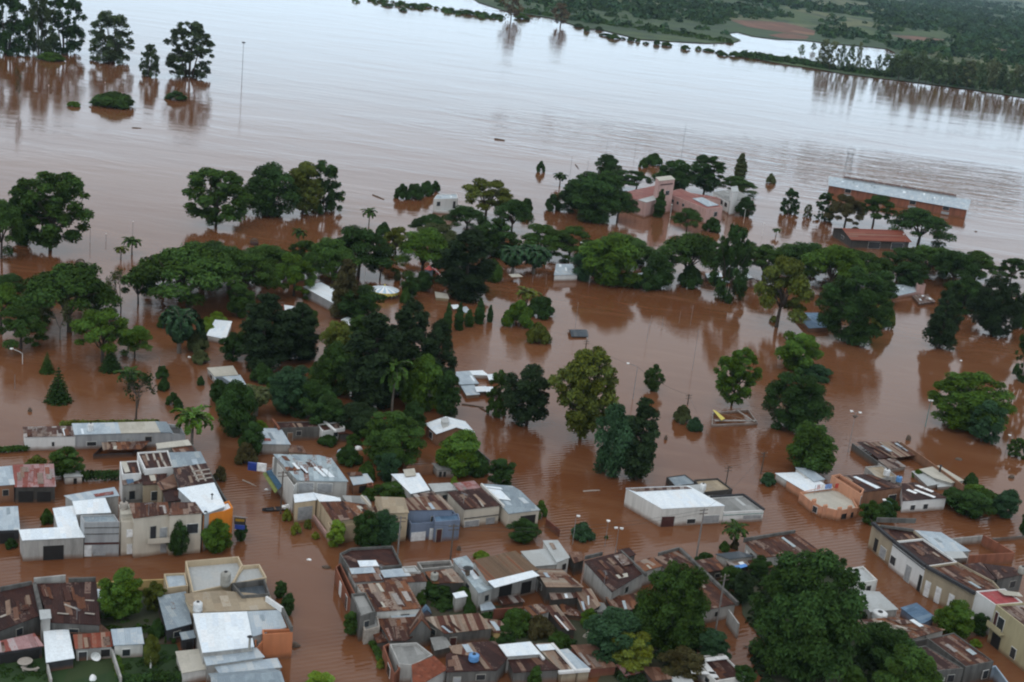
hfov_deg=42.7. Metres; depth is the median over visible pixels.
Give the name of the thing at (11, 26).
eucalyptus tree
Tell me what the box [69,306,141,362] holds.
umbrella tree
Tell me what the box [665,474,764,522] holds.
house
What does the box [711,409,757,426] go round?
house
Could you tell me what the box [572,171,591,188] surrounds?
tree
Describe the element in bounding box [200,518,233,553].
tree
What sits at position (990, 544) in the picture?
lot wall
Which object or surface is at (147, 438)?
window
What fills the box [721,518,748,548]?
palm tree
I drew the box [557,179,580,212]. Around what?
tree
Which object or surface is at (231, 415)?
tree
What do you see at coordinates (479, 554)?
bush
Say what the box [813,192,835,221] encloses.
eucalyptus tree
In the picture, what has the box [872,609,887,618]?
water tank
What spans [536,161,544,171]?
bush
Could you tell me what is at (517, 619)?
bush
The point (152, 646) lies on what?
tree
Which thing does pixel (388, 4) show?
bush
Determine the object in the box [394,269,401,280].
cypress tree
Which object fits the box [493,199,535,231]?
umbrella tree
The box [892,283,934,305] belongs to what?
house
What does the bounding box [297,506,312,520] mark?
garage door
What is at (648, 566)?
house
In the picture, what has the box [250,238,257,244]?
fairground ride
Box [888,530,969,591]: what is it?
house
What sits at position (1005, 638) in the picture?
house
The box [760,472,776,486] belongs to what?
bush
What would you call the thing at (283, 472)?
utility pole
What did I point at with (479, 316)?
cypress tree
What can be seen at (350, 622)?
tree
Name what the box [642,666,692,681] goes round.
shed
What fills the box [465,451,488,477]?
bush
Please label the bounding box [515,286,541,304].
tree
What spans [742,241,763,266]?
umbrella tree
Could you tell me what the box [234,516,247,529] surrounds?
shop sign
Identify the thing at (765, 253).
umbrella tree
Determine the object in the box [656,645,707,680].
tree
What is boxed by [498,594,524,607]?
shed
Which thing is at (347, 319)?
stall
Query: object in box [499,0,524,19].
bank tree
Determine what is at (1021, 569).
water tank
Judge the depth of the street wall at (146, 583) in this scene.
195.85 m
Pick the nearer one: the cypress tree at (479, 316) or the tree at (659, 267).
the cypress tree at (479, 316)
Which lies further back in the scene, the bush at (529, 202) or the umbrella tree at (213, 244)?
the bush at (529, 202)
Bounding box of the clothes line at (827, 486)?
[814,483,838,492]
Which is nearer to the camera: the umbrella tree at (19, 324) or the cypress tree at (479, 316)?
the umbrella tree at (19, 324)
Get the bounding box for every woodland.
[494,0,1023,76]
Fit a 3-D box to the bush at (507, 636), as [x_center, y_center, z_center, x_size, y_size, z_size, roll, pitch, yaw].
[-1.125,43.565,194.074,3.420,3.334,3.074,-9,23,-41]
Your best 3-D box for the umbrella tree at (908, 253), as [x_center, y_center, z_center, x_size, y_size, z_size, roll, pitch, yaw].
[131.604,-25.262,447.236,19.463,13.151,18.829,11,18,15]
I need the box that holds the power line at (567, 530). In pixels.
[462,513,699,531]
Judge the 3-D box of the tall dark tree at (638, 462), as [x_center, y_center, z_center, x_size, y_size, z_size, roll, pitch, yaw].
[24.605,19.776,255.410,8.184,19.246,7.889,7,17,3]
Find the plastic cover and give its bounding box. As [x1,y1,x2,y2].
[89,674,96,680]
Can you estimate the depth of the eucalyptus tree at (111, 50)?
762.75 m
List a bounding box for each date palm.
[160,304,200,353]
[497,245,529,273]
[520,243,551,274]
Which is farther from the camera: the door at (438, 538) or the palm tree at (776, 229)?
the palm tree at (776, 229)
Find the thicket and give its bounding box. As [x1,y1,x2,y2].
[740,50,1023,93]
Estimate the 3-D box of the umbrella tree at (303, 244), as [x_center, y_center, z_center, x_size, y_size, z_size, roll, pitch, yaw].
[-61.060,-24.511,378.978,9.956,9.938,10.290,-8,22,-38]
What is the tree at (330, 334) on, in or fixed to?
on the water
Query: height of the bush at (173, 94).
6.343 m
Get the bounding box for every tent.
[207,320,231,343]
[421,604,431,616]
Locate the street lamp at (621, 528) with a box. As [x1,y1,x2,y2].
[614,527,623,552]
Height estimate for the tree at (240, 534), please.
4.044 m
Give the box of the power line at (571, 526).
[455,509,703,527]
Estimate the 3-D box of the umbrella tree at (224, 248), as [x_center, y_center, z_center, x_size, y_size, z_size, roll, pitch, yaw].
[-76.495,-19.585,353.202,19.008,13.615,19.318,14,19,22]
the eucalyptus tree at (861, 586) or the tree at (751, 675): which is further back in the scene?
the eucalyptus tree at (861, 586)
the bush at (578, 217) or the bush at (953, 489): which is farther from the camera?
the bush at (578, 217)
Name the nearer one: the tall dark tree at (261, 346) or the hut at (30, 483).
the hut at (30, 483)
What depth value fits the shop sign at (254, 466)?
233.93 m
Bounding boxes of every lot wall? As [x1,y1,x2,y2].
[851,443,879,465]
[900,442,964,489]
[951,535,982,544]
[967,552,1014,564]
[980,535,1014,562]
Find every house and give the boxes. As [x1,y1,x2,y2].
[0,575,110,663]
[80,514,118,556]
[119,450,172,503]
[119,502,202,557]
[156,440,194,451]
[157,451,213,508]
[157,556,292,681]
[207,366,245,383]
[208,658,283,681]
[261,428,290,454]
[271,418,352,441]
[272,454,347,522]
[320,495,408,543]
[334,546,427,613]
[350,581,421,644]
[378,608,492,646]
[382,642,432,681]
[391,468,455,501]
[405,494,459,541]
[411,656,446,681]
[417,560,463,595]
[426,417,472,445]
[445,641,507,681]
[447,481,500,527]
[452,551,539,609]
[480,483,539,528]
[498,641,590,681]
[520,540,584,575]
[535,569,606,617]
[570,644,616,677]
[583,550,646,603]
[618,548,662,586]
[654,547,738,623]
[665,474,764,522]
[691,654,745,681]
[695,557,723,580]
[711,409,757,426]
[713,186,752,215]
[743,530,818,565]
[775,467,901,520]
[799,313,828,331]
[846,566,897,618]
[858,617,945,646]
[864,465,895,482]
[867,517,921,564]
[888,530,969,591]
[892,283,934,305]
[899,482,945,512]
[919,633,1007,681]
[920,562,1022,609]
[971,589,1022,634]
[986,602,1023,671]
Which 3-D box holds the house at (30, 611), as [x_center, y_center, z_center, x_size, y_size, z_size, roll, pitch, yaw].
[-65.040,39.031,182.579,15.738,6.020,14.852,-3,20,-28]
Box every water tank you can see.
[88,422,93,431]
[120,501,127,509]
[193,600,202,612]
[220,570,230,586]
[430,571,438,580]
[468,652,479,662]
[699,483,705,490]
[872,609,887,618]
[883,468,890,476]
[896,475,902,482]
[1018,565,1023,574]
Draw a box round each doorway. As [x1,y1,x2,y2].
[0,533,13,543]
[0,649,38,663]
[19,491,32,501]
[37,492,50,501]
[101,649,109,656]
[186,641,191,649]
[359,485,365,492]
[498,584,511,596]
[520,514,535,522]
[520,580,531,593]
[841,512,853,518]
[873,538,878,551]
[916,575,922,591]
[990,632,1000,649]
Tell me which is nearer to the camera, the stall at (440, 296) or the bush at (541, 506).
the bush at (541, 506)
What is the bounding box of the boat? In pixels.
[262,506,288,511]
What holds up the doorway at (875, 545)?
in the house at (881, 539)
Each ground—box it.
[99,591,166,643]
[426,597,589,649]
[598,594,693,681]
[741,566,882,681]
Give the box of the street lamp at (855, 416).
[848,410,861,450]
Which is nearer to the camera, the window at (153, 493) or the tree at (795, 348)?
the window at (153, 493)
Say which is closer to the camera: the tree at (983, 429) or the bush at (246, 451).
the bush at (246, 451)
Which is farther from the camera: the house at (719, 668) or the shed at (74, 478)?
the shed at (74, 478)
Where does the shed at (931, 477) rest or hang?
in the water
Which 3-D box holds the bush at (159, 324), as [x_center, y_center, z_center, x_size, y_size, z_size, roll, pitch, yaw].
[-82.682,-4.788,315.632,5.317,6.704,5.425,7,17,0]
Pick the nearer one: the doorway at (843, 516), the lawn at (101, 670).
the lawn at (101, 670)
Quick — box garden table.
[17,657,32,666]
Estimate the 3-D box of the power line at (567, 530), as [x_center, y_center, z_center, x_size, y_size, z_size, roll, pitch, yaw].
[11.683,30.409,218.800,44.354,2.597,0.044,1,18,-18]
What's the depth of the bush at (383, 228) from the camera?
426.98 m
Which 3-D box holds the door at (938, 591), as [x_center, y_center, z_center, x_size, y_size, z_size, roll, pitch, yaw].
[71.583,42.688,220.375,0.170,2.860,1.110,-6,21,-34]
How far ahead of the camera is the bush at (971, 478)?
272.49 m
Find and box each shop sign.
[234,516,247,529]
[248,462,269,471]
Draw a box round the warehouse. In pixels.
[828,176,970,218]
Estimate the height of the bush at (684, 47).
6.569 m
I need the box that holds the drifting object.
[322,565,330,568]
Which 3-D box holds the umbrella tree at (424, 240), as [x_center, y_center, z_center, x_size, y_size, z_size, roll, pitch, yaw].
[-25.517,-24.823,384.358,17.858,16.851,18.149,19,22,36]
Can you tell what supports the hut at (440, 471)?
on the water
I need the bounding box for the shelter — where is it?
[568,329,587,337]
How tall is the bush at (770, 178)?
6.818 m
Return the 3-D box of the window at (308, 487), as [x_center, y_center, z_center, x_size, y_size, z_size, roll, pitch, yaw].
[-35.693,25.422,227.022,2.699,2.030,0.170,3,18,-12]
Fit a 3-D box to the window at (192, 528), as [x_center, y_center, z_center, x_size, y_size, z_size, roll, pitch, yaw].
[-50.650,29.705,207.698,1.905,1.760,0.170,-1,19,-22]
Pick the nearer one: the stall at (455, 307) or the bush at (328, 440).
the bush at (328, 440)
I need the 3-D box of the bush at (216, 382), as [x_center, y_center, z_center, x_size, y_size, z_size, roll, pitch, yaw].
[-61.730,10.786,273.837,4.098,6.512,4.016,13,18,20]
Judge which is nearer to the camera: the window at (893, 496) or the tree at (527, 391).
the window at (893, 496)
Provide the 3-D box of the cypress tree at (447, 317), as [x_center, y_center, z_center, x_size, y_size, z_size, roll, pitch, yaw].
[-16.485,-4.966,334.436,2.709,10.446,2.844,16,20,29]
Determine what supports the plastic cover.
on the lawn at (101, 670)
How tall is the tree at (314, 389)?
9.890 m
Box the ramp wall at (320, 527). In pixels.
[313,515,326,538]
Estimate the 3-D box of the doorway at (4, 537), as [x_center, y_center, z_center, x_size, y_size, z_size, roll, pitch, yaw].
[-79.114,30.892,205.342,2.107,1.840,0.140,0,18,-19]
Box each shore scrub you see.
[352,0,505,20]
[510,7,733,43]
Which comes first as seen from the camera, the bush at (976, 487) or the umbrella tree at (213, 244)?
the bush at (976, 487)
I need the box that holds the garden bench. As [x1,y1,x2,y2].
[21,666,39,671]
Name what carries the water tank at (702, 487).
on the house at (741, 507)
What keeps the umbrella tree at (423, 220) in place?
on the water
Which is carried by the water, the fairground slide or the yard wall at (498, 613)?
the fairground slide
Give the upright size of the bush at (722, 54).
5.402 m
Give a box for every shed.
[0,506,19,543]
[23,421,184,450]
[63,471,82,484]
[179,630,195,650]
[288,445,306,454]
[373,631,387,649]
[430,636,450,658]
[456,370,503,400]
[480,602,495,613]
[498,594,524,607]
[546,605,575,638]
[559,604,581,620]
[605,593,636,611]
[616,664,642,677]
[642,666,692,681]
[705,273,756,288]
[715,551,753,570]
[748,560,772,571]
[832,228,911,249]
[857,441,914,458]
[878,458,905,472]
[900,603,934,625]
[912,465,963,489]
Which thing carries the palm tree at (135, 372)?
on the water
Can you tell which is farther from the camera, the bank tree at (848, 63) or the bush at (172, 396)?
the bank tree at (848, 63)
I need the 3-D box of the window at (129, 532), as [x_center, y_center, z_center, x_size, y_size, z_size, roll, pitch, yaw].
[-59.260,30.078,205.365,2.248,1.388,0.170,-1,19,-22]
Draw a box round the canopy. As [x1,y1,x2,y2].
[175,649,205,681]
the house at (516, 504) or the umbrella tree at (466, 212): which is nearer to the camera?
the house at (516, 504)
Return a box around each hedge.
[0,445,29,452]
[59,419,159,425]
[80,469,119,481]
[111,647,124,676]
[115,670,181,681]
[368,640,383,664]
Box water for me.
[0,0,1023,681]
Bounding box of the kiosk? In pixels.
[554,264,576,280]
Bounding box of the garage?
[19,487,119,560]
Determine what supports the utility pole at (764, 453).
in the water
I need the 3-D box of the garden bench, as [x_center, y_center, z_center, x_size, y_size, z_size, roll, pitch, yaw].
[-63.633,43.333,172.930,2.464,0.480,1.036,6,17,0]
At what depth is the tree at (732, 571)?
216.32 m
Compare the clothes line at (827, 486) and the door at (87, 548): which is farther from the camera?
the clothes line at (827, 486)
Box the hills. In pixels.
[618,0,1023,46]
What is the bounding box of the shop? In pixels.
[177,483,232,551]
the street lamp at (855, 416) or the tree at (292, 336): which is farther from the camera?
the tree at (292, 336)
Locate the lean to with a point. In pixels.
(138, 446)
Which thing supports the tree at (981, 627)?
on the water
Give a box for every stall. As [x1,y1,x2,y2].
[341,317,352,325]
[435,292,448,301]
[451,304,468,315]
[508,274,522,276]
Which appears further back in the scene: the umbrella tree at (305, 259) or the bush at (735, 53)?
the bush at (735, 53)
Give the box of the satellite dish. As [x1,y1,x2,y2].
[91,652,100,660]
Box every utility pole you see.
[278,471,287,513]
[395,516,405,554]
[449,524,458,559]
[695,508,707,556]
[715,574,729,629]
[725,466,731,484]
[760,451,767,473]
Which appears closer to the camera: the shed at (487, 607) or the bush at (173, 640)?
the bush at (173, 640)
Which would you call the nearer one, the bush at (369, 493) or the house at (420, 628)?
the house at (420, 628)
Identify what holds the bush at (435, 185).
in the water
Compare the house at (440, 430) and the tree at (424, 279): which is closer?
the house at (440, 430)
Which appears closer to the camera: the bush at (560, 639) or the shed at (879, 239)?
the bush at (560, 639)
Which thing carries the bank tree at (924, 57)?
on the land at (731, 26)
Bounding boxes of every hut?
[0,464,55,503]
[111,627,143,657]
[276,304,293,310]
[347,472,373,493]
[432,194,457,213]
[432,463,454,476]
[523,603,549,617]
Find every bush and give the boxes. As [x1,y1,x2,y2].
[5,538,17,549]
[25,454,46,463]
[36,52,65,61]
[40,508,53,524]
[67,101,80,106]
[88,91,135,108]
[147,618,164,638]
[155,365,168,378]
[156,308,170,327]
[157,377,169,391]
[164,90,187,100]
[164,635,175,642]
[165,392,179,404]
[173,399,183,408]
[187,329,209,352]
[191,349,209,364]
[196,376,204,385]
[203,316,213,332]
[209,311,227,323]
[209,378,223,401]
[213,465,226,481]
[234,442,257,464]
[249,362,273,384]
[257,420,267,427]
[282,508,292,520]
[290,522,301,535]
[303,519,311,529]
[311,531,319,539]
[317,434,337,446]
[336,443,363,466]
[345,433,362,445]
[358,460,375,480]
[360,487,376,500]
[375,221,390,235]
[376,659,383,669]
[382,3,393,6]
[393,183,409,198]
[399,286,409,303]
[406,3,418,6]
[406,183,423,199]
[416,591,426,605]
[420,181,434,196]
[421,3,433,7]
[431,180,440,191]
[436,597,452,612]
[450,476,457,484]
[455,586,470,599]
[462,9,474,14]
[463,600,476,613]
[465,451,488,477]
[473,550,489,558]
[487,258,502,282]
[497,625,514,643]
[500,299,533,328]
[502,607,530,638]
[515,13,529,19]
[524,198,532,211]
[525,322,552,344]
[526,614,556,640]
[528,295,554,319]
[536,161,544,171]
[536,500,547,519]
[544,193,560,211]
[548,631,571,648]
[570,521,595,542]
[573,23,584,27]
[576,209,588,221]
[580,607,596,625]
[598,33,609,36]
[607,34,620,38]
[632,271,658,290]
[633,603,648,618]
[638,158,647,167]
[645,153,662,165]
[661,42,672,46]
[673,404,690,424]
[677,264,703,289]
[680,45,690,49]
[686,417,703,431]
[694,552,713,559]
[701,217,720,232]
[703,48,714,51]
[718,52,728,55]
[719,541,729,552]
[728,51,741,56]
[730,539,738,549]
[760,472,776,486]
[766,173,776,183]
[800,363,833,383]
[870,298,895,329]
[911,469,921,476]
[941,486,961,506]
[963,472,978,484]
[964,484,984,490]
[970,488,997,506]
[970,639,982,647]
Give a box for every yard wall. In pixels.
[46,664,51,681]
[111,648,121,681]
[493,607,523,618]
[726,610,739,638]
[992,535,1023,541]
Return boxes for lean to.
[93,441,148,458]
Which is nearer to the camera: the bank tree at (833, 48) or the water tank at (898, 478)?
the water tank at (898, 478)
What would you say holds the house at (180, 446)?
on the water
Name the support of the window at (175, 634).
in the house at (225, 623)
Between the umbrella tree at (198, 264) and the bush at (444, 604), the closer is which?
the bush at (444, 604)
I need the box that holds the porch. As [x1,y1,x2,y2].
[43,629,74,671]
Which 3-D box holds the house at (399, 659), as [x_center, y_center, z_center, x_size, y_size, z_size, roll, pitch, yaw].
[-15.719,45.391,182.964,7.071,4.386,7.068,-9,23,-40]
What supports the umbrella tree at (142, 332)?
in the water
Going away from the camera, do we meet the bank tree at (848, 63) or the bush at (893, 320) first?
the bush at (893, 320)
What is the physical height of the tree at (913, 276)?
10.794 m
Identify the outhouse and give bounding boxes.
[452,591,467,611]
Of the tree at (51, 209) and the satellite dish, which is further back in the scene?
the tree at (51, 209)
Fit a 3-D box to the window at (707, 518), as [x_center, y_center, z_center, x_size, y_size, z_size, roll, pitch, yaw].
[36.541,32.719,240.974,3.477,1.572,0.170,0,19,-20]
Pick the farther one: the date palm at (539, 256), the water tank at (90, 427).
the date palm at (539, 256)
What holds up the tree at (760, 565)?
on the ground at (747, 607)
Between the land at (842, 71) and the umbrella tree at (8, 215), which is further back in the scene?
the land at (842, 71)
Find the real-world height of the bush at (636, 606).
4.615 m
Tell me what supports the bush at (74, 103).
in the water
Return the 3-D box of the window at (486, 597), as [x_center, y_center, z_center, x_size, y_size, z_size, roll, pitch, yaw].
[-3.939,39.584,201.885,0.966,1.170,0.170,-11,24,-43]
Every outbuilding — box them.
[73,632,112,660]
[484,618,510,640]
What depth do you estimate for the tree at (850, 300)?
363.26 m
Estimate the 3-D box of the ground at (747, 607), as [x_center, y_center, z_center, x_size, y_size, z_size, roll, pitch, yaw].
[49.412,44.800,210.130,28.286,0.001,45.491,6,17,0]
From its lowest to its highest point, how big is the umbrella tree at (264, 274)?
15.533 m
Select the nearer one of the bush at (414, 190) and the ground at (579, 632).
the ground at (579, 632)
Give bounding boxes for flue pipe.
[247,635,252,649]
[463,566,472,575]
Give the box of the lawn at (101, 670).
[0,644,181,681]
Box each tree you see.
[0,0,32,55]
[0,199,26,258]
[0,273,26,293]
[0,282,23,326]
[0,305,48,349]
[7,195,40,245]
[8,171,94,249]
[11,262,124,332]
[13,63,22,104]
[22,0,58,54]
[37,293,73,339]
[39,352,55,374]
[42,0,87,53]
[44,367,72,405]
[48,446,86,477]
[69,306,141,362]
[77,294,119,319]
[88,10,134,64]
[97,567,143,620]
[98,352,122,373]
[105,267,122,312]
[113,246,128,259]
[113,366,142,381]
[117,325,152,356]
[117,369,157,419]
[120,268,155,303]
[121,236,141,254]
[121,241,242,307]
[138,43,160,77]
[142,580,167,611]
[143,634,160,666]
[150,254,187,284]
[162,21,215,78]
[166,521,189,555]
[169,404,213,444]
[175,240,241,291]
[181,167,253,226]
[196,318,207,349]
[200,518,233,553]
[209,382,226,401]
[211,244,255,286]
[215,379,258,437]
[218,332,246,361]
[219,249,281,295]
[226,283,255,317]
[234,524,247,540]
[235,161,302,216]
[237,292,294,371]
[237,317,276,342]
[237,421,264,454]
[242,244,292,269]
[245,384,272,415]
[267,365,311,416]
[268,252,316,299]
[273,580,286,598]
[279,308,301,357]
[280,592,294,615]
[283,301,320,360]
[288,161,324,213]
[288,240,314,256]
[291,228,306,241]
[291,379,336,418]
[301,252,327,277]
[303,310,319,333]
[303,394,346,425]
[305,237,360,283]
[305,670,334,681]
[307,340,350,395]
[308,159,345,214]
[319,320,352,353]
[326,519,345,546]
[328,258,358,318]
[333,224,396,275]
[334,402,378,438]
[337,284,387,317]
[340,310,406,409]
[343,611,357,634]
[348,315,365,331]
[353,509,380,546]
[360,208,377,225]
[360,410,426,465]
[363,322,389,352]
[366,254,397,278]
[372,509,400,545]
[373,480,406,497]
[374,452,401,482]
[379,354,414,411]
[383,227,408,256]
[388,299,438,397]
[392,227,448,278]
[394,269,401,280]
[395,400,426,435]
[397,353,442,411]
[399,275,420,299]
[407,213,446,230]
[415,271,433,291]
[417,222,462,251]
[420,318,457,377]
[421,580,450,599]
[424,255,461,274]
[433,228,497,303]
[434,429,480,477]
[435,370,461,417]
[442,205,490,229]
[443,302,452,328]
[454,302,464,330]
[461,177,513,216]
[464,309,474,326]
[474,217,522,257]
[474,298,485,324]
[486,369,508,417]
[487,305,493,321]
[487,458,516,485]
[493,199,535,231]
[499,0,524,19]
[500,363,551,426]
[506,517,541,543]
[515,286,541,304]
[517,223,573,262]
[527,665,541,681]
[547,345,618,439]
[551,3,570,25]
[553,172,567,185]
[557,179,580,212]
[557,226,592,254]
[569,252,594,281]
[571,170,632,223]
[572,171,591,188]
[578,234,644,286]
[583,606,650,669]
[592,403,638,477]
[595,154,621,173]
[599,231,650,259]
[604,169,637,185]
[608,631,653,672]
[616,190,640,220]
[617,396,660,480]
[622,170,652,189]
[625,241,654,265]
[633,560,710,653]
[641,251,675,288]
[643,364,665,391]
[651,159,698,189]
[651,232,723,269]
[653,189,666,217]
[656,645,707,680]
[670,208,703,229]
[689,154,727,193]
[694,627,732,658]
[708,223,754,303]
[712,241,728,255]
[713,347,762,405]
[718,175,757,196]
[719,565,745,591]
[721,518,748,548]
[727,570,756,605]
[734,153,747,177]
[734,664,756,681]
[735,196,755,216]
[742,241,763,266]
[746,244,788,280]
[748,548,869,681]
[748,554,772,577]
[753,255,815,327]
[761,367,834,432]
[772,228,782,235]
[774,330,823,370]
[775,242,798,249]
[779,188,800,214]
[783,241,831,277]
[785,420,838,474]
[798,44,804,54]
[801,244,868,290]
[803,204,812,216]
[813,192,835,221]
[815,39,830,64]
[815,265,894,346]
[823,194,865,228]
[825,40,839,69]
[825,567,865,620]
[828,550,847,575]
[836,44,847,69]
[842,665,866,681]
[844,44,855,70]
[846,250,893,286]
[852,621,916,669]
[853,41,862,69]
[856,195,898,224]
[858,500,885,525]
[862,55,871,69]
[867,270,899,300]
[871,644,944,681]
[874,55,882,70]
[879,53,894,76]
[880,247,927,276]
[880,497,900,517]
[886,207,957,246]
[888,54,901,77]
[892,261,929,286]
[893,48,910,79]
[898,244,958,278]
[902,51,914,78]
[907,58,919,78]
[912,49,928,81]
[921,59,934,83]
[922,287,964,350]
[926,52,942,82]
[926,371,1017,432]
[928,250,987,281]
[931,599,974,638]
[932,62,948,84]
[935,247,952,266]
[942,57,954,84]
[943,274,982,314]
[945,489,996,519]
[948,63,963,84]
[955,58,969,86]
[958,60,978,87]
[964,250,998,280]
[965,274,1023,337]
[968,60,981,87]
[968,399,1008,443]
[971,612,989,636]
[977,63,989,88]
[982,58,995,88]
[989,61,1002,89]
[992,489,1021,518]
[996,64,1008,91]
[996,257,1023,282]
[1002,70,1016,93]
[1007,438,1023,458]
[1008,63,1023,92]
[1012,334,1023,382]
[1015,65,1023,93]
[1015,293,1023,327]
[1019,514,1023,535]
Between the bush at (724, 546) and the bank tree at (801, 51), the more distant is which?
the bank tree at (801, 51)
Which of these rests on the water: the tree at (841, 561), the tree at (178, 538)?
the tree at (178, 538)
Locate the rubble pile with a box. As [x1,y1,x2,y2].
[292,642,300,647]
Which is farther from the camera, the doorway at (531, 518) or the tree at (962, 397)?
the tree at (962, 397)
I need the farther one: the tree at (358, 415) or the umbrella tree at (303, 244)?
the umbrella tree at (303, 244)
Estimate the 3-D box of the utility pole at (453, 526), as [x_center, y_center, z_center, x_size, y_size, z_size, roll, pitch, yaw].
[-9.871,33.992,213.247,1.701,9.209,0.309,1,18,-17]
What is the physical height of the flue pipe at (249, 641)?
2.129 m
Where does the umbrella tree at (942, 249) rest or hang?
on the water
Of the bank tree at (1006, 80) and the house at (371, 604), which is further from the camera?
the bank tree at (1006, 80)
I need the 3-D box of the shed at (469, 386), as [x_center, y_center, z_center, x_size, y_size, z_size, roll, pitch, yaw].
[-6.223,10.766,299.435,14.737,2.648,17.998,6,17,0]
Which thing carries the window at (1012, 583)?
in the house at (942, 585)
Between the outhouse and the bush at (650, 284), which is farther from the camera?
the bush at (650, 284)
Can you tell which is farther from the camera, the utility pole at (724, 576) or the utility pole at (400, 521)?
the utility pole at (400, 521)
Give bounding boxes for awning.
[263,469,281,492]
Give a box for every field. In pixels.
[732,20,814,34]
[770,33,808,38]
[892,35,943,40]
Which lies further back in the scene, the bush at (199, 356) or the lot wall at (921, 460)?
the bush at (199, 356)
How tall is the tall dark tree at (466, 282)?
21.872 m
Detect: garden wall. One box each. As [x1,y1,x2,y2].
[191,443,227,501]
[406,464,432,474]
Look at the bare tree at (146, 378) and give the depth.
258.30 m
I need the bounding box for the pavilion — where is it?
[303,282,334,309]
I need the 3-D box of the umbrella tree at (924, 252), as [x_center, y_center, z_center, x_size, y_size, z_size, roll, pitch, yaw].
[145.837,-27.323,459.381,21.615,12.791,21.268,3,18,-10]
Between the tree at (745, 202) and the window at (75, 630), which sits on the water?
the tree at (745, 202)
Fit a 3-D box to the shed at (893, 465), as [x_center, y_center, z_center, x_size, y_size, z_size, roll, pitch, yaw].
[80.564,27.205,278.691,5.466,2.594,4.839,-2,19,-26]
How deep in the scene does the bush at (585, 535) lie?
228.17 m
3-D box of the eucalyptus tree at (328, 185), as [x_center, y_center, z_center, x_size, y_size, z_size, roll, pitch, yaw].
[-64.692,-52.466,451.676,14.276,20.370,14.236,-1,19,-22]
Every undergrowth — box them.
[0,650,177,681]
[100,593,161,644]
[426,593,576,647]
[613,564,887,681]
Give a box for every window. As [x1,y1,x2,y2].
[2,489,8,495]
[16,627,22,636]
[68,628,78,635]
[86,441,96,445]
[122,649,130,655]
[126,529,132,537]
[129,490,134,499]
[145,436,151,441]
[150,525,156,538]
[151,491,156,500]
[160,527,167,537]
[173,630,180,637]
[186,523,198,533]
[298,482,313,492]
[316,483,332,492]
[344,593,347,610]
[363,620,369,626]
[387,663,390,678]
[430,627,435,635]
[476,674,485,679]
[484,594,488,601]
[686,518,695,523]
[703,515,719,522]
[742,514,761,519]
[812,505,817,513]
[868,242,880,248]
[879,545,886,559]
[888,494,896,499]
[889,554,896,566]
[891,242,902,248]
[946,674,954,681]
[981,669,988,679]
[996,616,1004,631]
[1009,580,1015,587]
[1009,646,1016,659]
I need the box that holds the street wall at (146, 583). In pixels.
[97,579,163,590]
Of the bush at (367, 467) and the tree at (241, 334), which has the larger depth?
the tree at (241, 334)
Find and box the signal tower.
[844,148,855,170]
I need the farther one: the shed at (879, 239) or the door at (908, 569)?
the shed at (879, 239)
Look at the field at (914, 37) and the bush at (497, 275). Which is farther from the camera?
the field at (914, 37)
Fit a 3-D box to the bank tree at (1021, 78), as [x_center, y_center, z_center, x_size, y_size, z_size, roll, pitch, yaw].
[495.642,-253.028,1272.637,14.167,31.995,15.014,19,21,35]
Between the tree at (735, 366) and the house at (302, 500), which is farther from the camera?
the tree at (735, 366)
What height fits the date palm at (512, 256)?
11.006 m
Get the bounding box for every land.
[476,0,1023,96]
[730,52,896,79]
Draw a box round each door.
[43,545,63,560]
[78,651,87,660]
[84,545,91,555]
[93,546,105,555]
[127,544,131,553]
[160,543,166,552]
[287,432,292,440]
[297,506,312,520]
[339,581,341,597]
[411,531,425,540]
[429,528,432,539]
[435,528,442,541]
[449,637,456,645]
[453,676,460,681]
[464,519,479,526]
[486,517,494,523]
[661,516,674,526]
[903,563,911,583]
[923,580,930,597]
[933,586,941,603]
[946,593,954,605]
[993,611,998,625]
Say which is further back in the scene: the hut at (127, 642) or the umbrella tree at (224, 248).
the umbrella tree at (224, 248)
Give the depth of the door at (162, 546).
207.51 m
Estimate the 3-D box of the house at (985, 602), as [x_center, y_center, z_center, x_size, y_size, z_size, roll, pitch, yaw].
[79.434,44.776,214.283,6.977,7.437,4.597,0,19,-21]
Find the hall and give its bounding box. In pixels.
[624,485,724,526]
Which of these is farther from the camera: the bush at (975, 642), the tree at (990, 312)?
the tree at (990, 312)
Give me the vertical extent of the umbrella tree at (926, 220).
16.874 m
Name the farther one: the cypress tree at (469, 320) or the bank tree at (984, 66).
the bank tree at (984, 66)
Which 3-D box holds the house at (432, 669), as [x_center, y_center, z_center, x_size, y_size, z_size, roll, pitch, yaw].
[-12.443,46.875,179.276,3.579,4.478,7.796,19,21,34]
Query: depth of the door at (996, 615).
207.76 m
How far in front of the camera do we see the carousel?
359.93 m
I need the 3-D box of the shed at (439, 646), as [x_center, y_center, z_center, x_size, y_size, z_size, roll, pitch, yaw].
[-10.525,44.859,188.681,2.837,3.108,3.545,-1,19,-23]
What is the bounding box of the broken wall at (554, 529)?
[545,519,559,536]
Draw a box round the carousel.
[373,284,398,296]
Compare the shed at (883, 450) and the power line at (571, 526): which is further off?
the shed at (883, 450)
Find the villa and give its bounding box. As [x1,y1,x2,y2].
[627,176,722,223]
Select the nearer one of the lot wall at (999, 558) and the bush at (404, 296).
the lot wall at (999, 558)
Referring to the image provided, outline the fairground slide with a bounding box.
[425,266,439,283]

